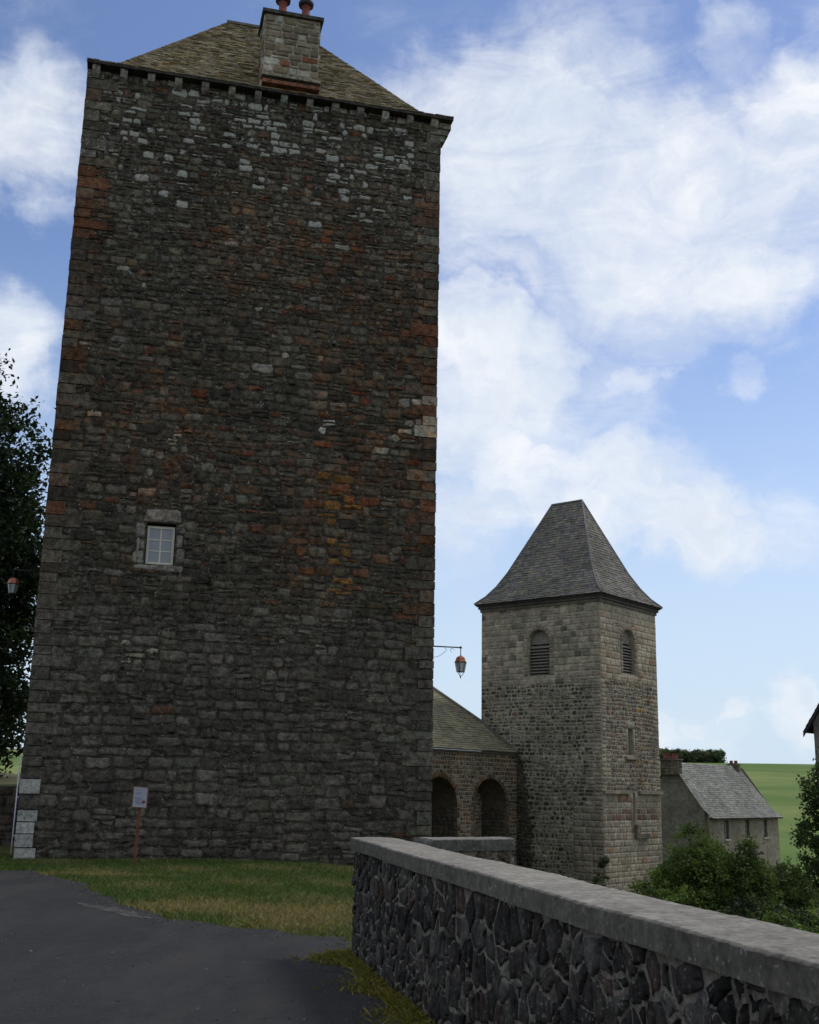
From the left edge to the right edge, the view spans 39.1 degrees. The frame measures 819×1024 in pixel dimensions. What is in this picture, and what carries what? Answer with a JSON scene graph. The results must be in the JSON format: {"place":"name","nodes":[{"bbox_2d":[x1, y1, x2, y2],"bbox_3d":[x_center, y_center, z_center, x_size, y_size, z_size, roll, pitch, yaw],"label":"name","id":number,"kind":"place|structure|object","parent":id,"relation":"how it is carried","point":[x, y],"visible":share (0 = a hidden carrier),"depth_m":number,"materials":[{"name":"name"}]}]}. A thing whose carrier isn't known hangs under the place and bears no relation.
{"place":"outdoors","nodes":[
{"label":"outdoors","id":0,"kind":"place"},
{"bbox_2d":[0,772,20,785],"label":"stone wall","id":1,"kind":"structure","parent":0,"point":[11,780],"depth_m":35.97,"materials":[{"name":"beige stone"}]},
{"bbox_2d":[0,348,55,777],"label":"broadleaf tree","id":2,"kind":"object","parent":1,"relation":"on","point":[18,548],"visible":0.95,"depth_m":36.74,"materials":[{"name":"green plant"}]},
{"bbox_2d":[0,870,414,1023],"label":"road","id":3,"kind":"structure","parent":0,"point":[35,912],"depth_m":10.43,"materials":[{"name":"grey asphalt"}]},
{"bbox_2d":[75,902,164,919],"bbox_3d":[-3.879,5.247,15.175,0.370,0.001,2.593,11,-17,-36],"label":"grit strip","id":4,"kind":"object","parent":3,"relation":"on","point":[124,912],"visible":1,"depth_m":15.06,"materials":[{"name":"grey gravel"}]},
{"bbox_2d":[287,947,437,1023],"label":"weeds","id":5,"kind":"object","parent":3,"relation":"on","point":[389,996],"visible":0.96,"depth_m":9.46,"materials":[{"name":"green plant"}]},
{"bbox_2d":[0,748,818,947],"bbox_3d":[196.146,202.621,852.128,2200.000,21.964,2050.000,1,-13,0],"label":"ground","id":6,"kind":"structure","parent":0,"point":[778,789],"depth_m":188.19,"materials":[{"name":"green plant"}]},
{"bbox_2d":[0,786,19,844],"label":"retaining wall","id":7,"kind":"structure","parent":6,"relation":"on","point":[7,800],"depth_m":30.23,"materials":[{"name":"grey stone"}]},
{"bbox_2d":[131,786,148,864],"bbox_3d":[-5.616,6.574,23.830,0.334,1.768,0.095,2,-14,-6],"label":"notice sign","id":8,"kind":"object","parent":6,"relation":"on","point":[140,797],"visible":0.97,"depth_m":23.92,"materials":[{"name":"grey metal"}]},
{"bbox_2d":[0,854,353,942],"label":"grass","id":9,"kind":"structure","parent":6,"relation":"on","point":[212,877],"depth_m":18.70,"materials":[{"name":"green plant"}]},
{"bbox_2d":[10,0,453,865],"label":"stone keep","id":10,"kind":"structure","parent":6,"relation":"on","point":[232,656],"depth_m":27.71,"materials":[{"name":"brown stone"}]},
{"bbox_2d":[6,568,39,599],"bbox_3d":[-9.605,1.802,28.963,1.000,0.850,0.277,4,-14,-14],"label":"wall lantern","id":11,"kind":"object","parent":10,"relation":"attached to","point":[12,585],"depth_m":28.80,"materials":[{"name":"metal"}]},
{"bbox_2d":[145,526,174,564],"bbox_3d":[-5.826,0.791,26.928,0.630,0.910,0.051,4,-14,-14],"label":"window","id":12,"kind":"structure","parent":10,"relation":"in","point":[160,540],"depth_m":26.92,"materials":[{"name":"grey glass"}]},
{"bbox_2d":[434,646,466,677],"bbox_3d":[0.935,3.663,28.414,1.000,0.850,0.277,4,-14,-14],"label":"wall lantern","id":13,"kind":"object","parent":10,"relation":"attached to","point":[460,663],"depth_m":28.41,"materials":[{"name":"metal"}]},
{"bbox_2d":[430,686,519,865],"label":"arcade wing","id":14,"kind":"structure","parent":6,"relation":"on","point":[473,792],"depth_m":52.17,"materials":[{"name":"grey stone"}]},
{"bbox_2d":[474,499,662,893],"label":"church tower","id":15,"kind":"structure","parent":6,"relation":"on","point":[569,608],"depth_m":53.27,"materials":[{"name":"stone"}]},
{"bbox_2d":[350,837,818,1023],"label":"parapet wall","id":16,"kind":"structure","parent":6,"relation":"on","point":[465,930],"depth_m":6.02,"materials":[{"name":"stone"}]},
{"bbox_2d":[592,855,610,887],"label":"sapling","id":17,"kind":"object","parent":6,"relation":"on","point":[603,861],"visible":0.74,"depth_m":47.29,"materials":[{"name":"green plant"}]},
{"bbox_2d":[624,862,708,909],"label":"shrub","id":18,"kind":"object","parent":6,"relation":"on","point":[662,890],"visible":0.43,"depth_m":41.18,"materials":[{"name":"green plant"}]},
{"bbox_2d":[659,746,727,762],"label":"wood","id":19,"kind":"object","parent":6,"relation":"on","point":[706,756],"visible":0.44,"depth_m":579.59,"materials":[{"name":"green plant"}]},
{"bbox_2d":[652,819,737,911],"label":"shrub","id":20,"kind":"object","parent":6,"relation":"on","point":[692,862],"visible":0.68,"depth_m":42.09,"materials":[{"name":"green plant"}]},
{"bbox_2d":[692,836,741,910],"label":"shrub","id":21,"kind":"object","parent":6,"relation":"on","point":[727,853],"visible":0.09,"depth_m":42.89,"materials":[{"name":"green plant"}]},
{"bbox_2d":[659,753,782,876],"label":"slate house","id":22,"kind":"structure","parent":6,"relation":"on","point":[730,800],"depth_m":82.46,"materials":[{"name":"grey stone"}]},
{"bbox_2d":[724,820,727,838],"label":"window","id":23,"kind":"structure","parent":22,"relation":"in","point":[725,821],"depth_m":81.42,"materials":[{"name":"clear glass"}]},
{"bbox_2d":[745,820,747,837],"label":"window","id":24,"kind":"structure","parent":22,"relation":"in","point":[746,824],"depth_m":84.05,"materials":[{"name":"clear glass"}]},
{"bbox_2d":[763,820,765,836],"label":"window","id":25,"kind":"structure","parent":22,"relation":"in","point":[764,827],"depth_m":86.46,"materials":[{"name":"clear glass"}]},
{"bbox_2d":[724,835,783,917],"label":"shrub","id":26,"kind":"object","parent":6,"relation":"on","point":[751,874],"visible":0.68,"depth_m":41.70,"materials":[{"name":"green plant"}]},
{"bbox_2d":[705,890,818,931],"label":"shrub","id":27,"kind":"object","parent":6,"relation":"on","point":[741,910],"visible":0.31,"depth_m":36.52,"materials":[{"name":"green plant"}]},
{"bbox_2d":[747,904,818,933],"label":"shrub","id":28,"kind":"object","parent":6,"relation":"on","point":[785,920],"visible":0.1,"depth_m":28.89,"materials":[{"name":"green plant"}]},
{"bbox_2d":[769,856,818,912],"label":"shrub","id":29,"kind":"object","parent":6,"relation":"on","point":[795,892],"visible":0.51,"depth_m":42.50,"materials":[{"name":"green plant"}]},
{"bbox_2d":[787,746,818,897],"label":"spreading tree","id":30,"kind":"object","parent":6,"relation":"on","point":[804,827],"visible":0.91,"depth_m":45.39,"materials":[{"name":"green plant"}]},
{"bbox_2d":[789,898,818,933],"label":"shrub","id":31,"kind":"object","parent":6,"relation":"on","point":[813,912],"visible":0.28,"depth_m":36.18,"materials":[{"name":"green plant"}]},
{"bbox_2d":[803,703,818,807],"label":"gable house","id":32,"kind":"structure","parent":6,"relation":"on","point":[812,726],"depth_m":58.94,"materials":[{"name":"beige paint"}]},
{"bbox_2d":[0,0,818,763],"label":"sky","id":33,"kind":"structure","parent":0,"point":[628,300],"materials":[{"name":"blue"}]}
]}

